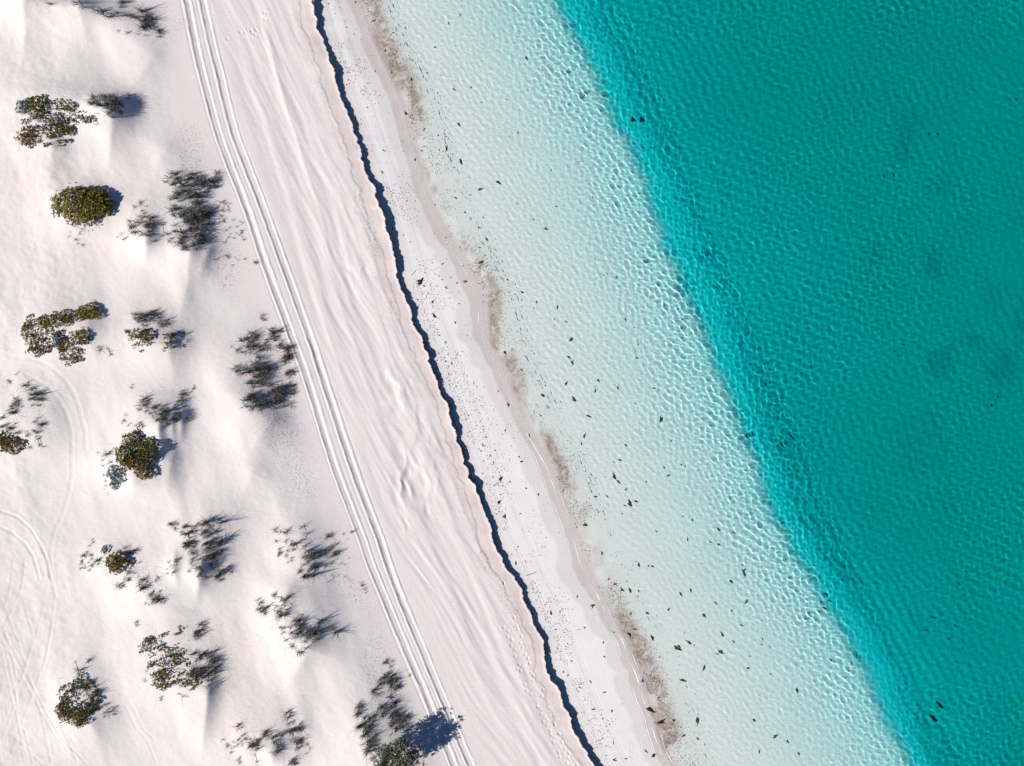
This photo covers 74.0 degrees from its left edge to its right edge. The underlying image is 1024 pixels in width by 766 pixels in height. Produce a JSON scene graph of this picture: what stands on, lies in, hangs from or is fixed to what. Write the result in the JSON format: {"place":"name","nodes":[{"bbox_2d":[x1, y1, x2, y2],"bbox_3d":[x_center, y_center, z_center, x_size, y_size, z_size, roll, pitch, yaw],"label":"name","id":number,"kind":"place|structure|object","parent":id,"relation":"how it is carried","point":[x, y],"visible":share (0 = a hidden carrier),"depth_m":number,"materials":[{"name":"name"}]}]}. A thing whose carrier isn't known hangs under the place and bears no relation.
{"place":"outdoors","nodes":[
{"label":"outdoors","id":0,"kind":"place"},
{"bbox_2d":[0,0,670,765],"bbox_3d":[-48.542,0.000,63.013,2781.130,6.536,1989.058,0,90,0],"label":"beach ground","id":1,"kind":"structure","parent":0,"point":[250,102],"depth_m":61.63,"materials":[{"name":"white sand"}]},
{"bbox_2d":[0,431,26,454],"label":"coastal shrub","id":2,"kind":"object","parent":1,"relation":"on","point":[7,444],"visible":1,"depth_m":60.26,"materials":[{"name":"green plant"}]},
{"bbox_2d":[0,371,43,449],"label":"dune grass patch","id":3,"kind":"object","parent":1,"relation":"on","point":[29,400],"visible":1,"depth_m":60.35,"materials":[{"name":"plant"}]},
{"bbox_2d":[14,100,29,115],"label":"grey bush","id":4,"kind":"object","parent":1,"relation":"on","point":[22,106],"visible":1,"depth_m":60.30,"materials":[{"name":"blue plant"}]},
{"bbox_2d":[14,94,96,148],"bbox_3d":[-40.730,-23.329,60.442,7.797,1.081,4.870,0,90,0],"label":"coastal shrub","id":5,"kind":"object","parent":1,"relation":"on","point":[38,114],"visible":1,"depth_m":60.37,"materials":[{"name":"green plant"}]},
{"bbox_2d":[51,334,63,347],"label":"grey bush","id":6,"kind":"object","parent":1,"relation":"on","point":[58,342],"visible":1,"depth_m":59.95,"materials":[{"name":"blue plant"}]},
{"bbox_2d":[21,300,103,366],"bbox_3d":[-40.177,-4.425,60.378,7.304,1.381,6.017,0,90,0],"label":"coastal shrub","id":7,"kind":"object","parent":1,"relation":"on","point":[65,320],"visible":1,"depth_m":60.26,"materials":[{"name":"green plant"}]},
{"bbox_2d":[54,668,100,728],"bbox_3d":[-38.972,28.380,60.458,4.381,0.884,4.810,-24,90,0],"label":"coastal shrub","id":8,"kind":"object","parent":1,"relation":"on","point":[78,721],"visible":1,"depth_m":60.37,"materials":[{"name":"green plant"}]},
{"bbox_2d":[50,183,115,230],"bbox_3d":[-38.353,-15.729,60.056,5.790,1.710,4.495,0,90,0],"label":"coastal shrub","id":9,"kind":"object","parent":1,"relation":"on","point":[91,204],"visible":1,"depth_m":60.03,"materials":[{"name":"green plant"}]},
{"bbox_2d":[73,659,113,719],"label":"dune grass patch","id":10,"kind":"object","parent":1,"relation":"on","point":[95,693],"visible":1,"depth_m":60.71,"materials":[{"name":"plant"}]},
{"bbox_2d":[46,0,163,36],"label":"dune grass patch","id":11,"kind":"object","parent":1,"relation":"on","point":[140,9],"visible":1,"depth_m":61.23,"materials":[{"name":"plant"}]},
{"bbox_2d":[100,448,113,494],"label":"dune grass patch","id":12,"kind":"object","parent":1,"relation":"on","point":[106,453],"visible":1,"depth_m":60.26,"materials":[{"name":"plant"}]},
{"bbox_2d":[85,89,130,124],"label":"dune grass patch","id":13,"kind":"object","parent":1,"relation":"on","point":[109,102],"visible":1,"depth_m":60.19,"materials":[{"name":"plant"}]},
{"bbox_2d":[79,538,139,571],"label":"dune grass patch","id":14,"kind":"object","parent":1,"relation":"on","point":[130,552],"visible":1,"depth_m":60.84,"materials":[{"name":"plant"}]},
{"bbox_2d":[106,465,125,490],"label":"grey bush","id":15,"kind":"object","parent":1,"relation":"on","point":[116,471],"visible":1,"depth_m":59.93,"materials":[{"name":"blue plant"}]},
{"bbox_2d":[101,545,131,574],"bbox_3d":[-35.427,15.954,60.390,3.243,1.152,2.243,14,90,0],"label":"coastal shrub","id":16,"kind":"object","parent":1,"relation":"on","point":[112,564],"visible":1,"depth_m":60.23,"materials":[{"name":"green plant"}]},
{"bbox_2d":[118,200,155,243],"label":"dune grass patch","id":17,"kind":"object","parent":1,"relation":"on","point":[145,225],"visible":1,"depth_m":60.51,"materials":[{"name":"plant"}]},
{"bbox_2d":[115,429,159,479],"bbox_3d":[-33.135,6.326,59.573,4.024,1.369,4.128,19,90,0],"label":"coastal shrub","id":18,"kind":"object","parent":1,"relation":"on","point":[143,454],"visible":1,"depth_m":59.57,"materials":[{"name":"green plant"}]},
{"bbox_2d":[113,570,166,625],"bbox_3d":[-32.856,18.775,60.316,4.573,1.438,5.279,-24,90,0],"label":"dune grass patch","id":19,"kind":"object","parent":1,"relation":"on","point":[150,594],"visible":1,"depth_m":60.37,"materials":[{"name":"plant"}]},
{"bbox_2d":[124,328,181,352],"bbox_3d":[-32.008,-3.777,60.356,5.027,0.870,2.252,0,90,0],"label":"coastal shrub","id":20,"kind":"object","parent":1,"relation":"on","point":[141,332],"visible":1,"depth_m":60.21,"materials":[{"name":"green plant"}]},
{"bbox_2d":[120,384,194,428],"bbox_3d":[-31.645,2.104,60.293,6.426,1.870,4.334,0,90,0],"label":"dune grass patch","id":21,"kind":"object","parent":1,"relation":"on","point":[164,411],"visible":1,"depth_m":60.23,"materials":[{"name":"plant"}]},
{"bbox_2d":[131,308,191,339],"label":"dune grass patch","id":22,"kind":"object","parent":1,"relation":"on","point":[147,314],"visible":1,"depth_m":60.59,"materials":[{"name":"plant"}]},
{"bbox_2d":[137,626,199,690],"bbox_3d":[-30.550,25.032,60.502,4.826,0.794,5.924,-20,90,0],"label":"coastal shrub","id":23,"kind":"object","parent":1,"relation":"on","point":[175,664],"visible":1,"depth_m":60.43,"materials":[{"name":"green plant"}]},
{"bbox_2d":[159,169,221,252],"bbox_3d":[-29.012,-15.514,60.994,5.587,1.919,8.041,0,90,0],"label":"dune grass patch","id":24,"kind":"object","parent":1,"relation":"on","point":[199,212],"visible":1,"depth_m":61.09,"materials":[{"name":"plant"}]},
{"bbox_2d":[167,517,226,582],"bbox_3d":[-27.907,14.728,60.258,5.973,1.524,6.028,0,90,0],"label":"dune grass patch","id":25,"kind":"object","parent":1,"relation":"on","point":[187,544],"visible":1,"depth_m":60.44,"materials":[{"name":"plant"}]},
{"bbox_2d":[166,557,232,582],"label":"dune grass patch","id":26,"kind":"object","parent":1,"relation":"on","point":[188,571],"visible":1,"depth_m":60.52,"materials":[{"name":"plant"}]},
{"bbox_2d":[186,621,222,691],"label":"dune grass patch","id":27,"kind":"object","parent":1,"relation":"on","point":[195,671],"visible":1,"depth_m":60.64,"materials":[{"name":"plant"}]},
{"bbox_2d":[208,200,243,266],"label":"dune grass patch","id":28,"kind":"object","parent":1,"relation":"on","point":[229,226],"visible":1,"depth_m":61.78,"materials":[{"name":"plant"}]},
{"bbox_2d":[222,723,283,764],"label":"dune grass patch","id":29,"kind":"object","parent":1,"relation":"on","point":[253,745],"visible":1,"depth_m":60.51,"materials":[{"name":"plant"}]},
{"bbox_2d":[231,314,294,412],"bbox_3d":[-22.546,-1.787,60.896,6.082,2.193,9.520,0,90,0],"label":"dune grass patch","id":30,"kind":"object","parent":1,"relation":"on","point":[259,369],"visible":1,"depth_m":61.35,"materials":[{"name":"plant"}]},
{"bbox_2d":[278,711,310,765],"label":"dune grass patch","id":31,"kind":"object","parent":1,"relation":"on","point":[297,742],"visible":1,"depth_m":60.81,"materials":[{"name":"plant"}]},
{"bbox_2d":[255,593,340,656],"bbox_3d":[-19.176,21.271,60.399,8.603,1.833,4.353,44,90,0],"label":"dune grass patch","id":32,"kind":"object","parent":1,"relation":"on","point":[315,633],"visible":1,"depth_m":60.35,"materials":[{"name":"plant"}]},
{"bbox_2d":[271,524,338,583],"bbox_3d":[-18.750,14.640,60.974,6.773,1.587,4.893,41,90,0],"label":"dune grass patch","id":33,"kind":"object","parent":1,"relation":"on","point":[312,566],"visible":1,"depth_m":61.05,"materials":[{"name":"plant"}]},
{"bbox_2d":[328,530,365,593],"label":"dune grass patch","id":34,"kind":"object","parent":1,"relation":"on","point":[348,578],"visible":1,"depth_m":61.77,"materials":[{"name":"plant"}]},
{"bbox_2d":[352,659,413,762],"bbox_3d":[-11.496,29.733,60.950,5.717,2.006,8.493,34,90,0],"label":"dune grass patch","id":35,"kind":"object","parent":1,"relation":"on","point":[391,686],"visible":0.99,"depth_m":61.14,"materials":[{"name":"plant"}]},
{"bbox_2d":[371,736,426,765],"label":"feathery tree","id":36,"kind":"object","parent":1,"relation":"on","point":[386,752],"visible":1,"depth_m":59.23,"materials":[{"name":"green plant"}]},
{"bbox_2d":[315,0,595,764],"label":"sand crumbs","id":37,"kind":"object","parent":1,"relation":"on","point":[461,445],"visible":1,"depth_m":62.45,"materials":[{"name":"white sand"}]},
{"bbox_2d":[327,0,629,750],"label":"seaweed specks","id":38,"kind":"object","parent":1,"relation":"on","point":[482,423],"visible":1,"depth_m":62.67,"materials":[{"name":"brown plant"}]},
{"bbox_2d":[439,240,656,754],"bbox_3d":[-0.874,0.121,62.942,1.287,0.066,79.985,-23,90,0],"label":"foam","id":39,"kind":"object","parent":1,"relation":"on","point":[593,601],"visible":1,"depth_m":62.96,"materials":[{"name":"white"}]},
{"bbox_2d":[357,0,1023,765],"bbox_3d":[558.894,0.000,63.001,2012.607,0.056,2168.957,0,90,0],"label":"sea water","id":40,"kind":"structure","parent":0,"point":[667,398],"depth_m":63.00,"materials":[{"name":"teal liquid"}]},
{"bbox_2d":[359,13,662,754],"bbox_3d":[-0.294,0.113,62.984,1.195,0.026,80.008,-23,90,0],"label":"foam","id":41,"kind":"object","parent":40,"relation":"on","point":[547,469],"visible":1,"depth_m":62.98,"materials":[{"name":"white"}]},
{"bbox_2d":[562,496,674,765],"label":"foam","id":42,"kind":"object","parent":40,"relation":"on","point":[632,653],"visible":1,"depth_m":62.99,"materials":[{"name":"white"}]},
{"bbox_2d":[929,714,937,721],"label":"sunken seaweed","id":43,"kind":"object","parent":40,"relation":"on","point":[934,719],"visible":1,"depth_m":62.94,"materials":[{"name":"plant"}]}
]}

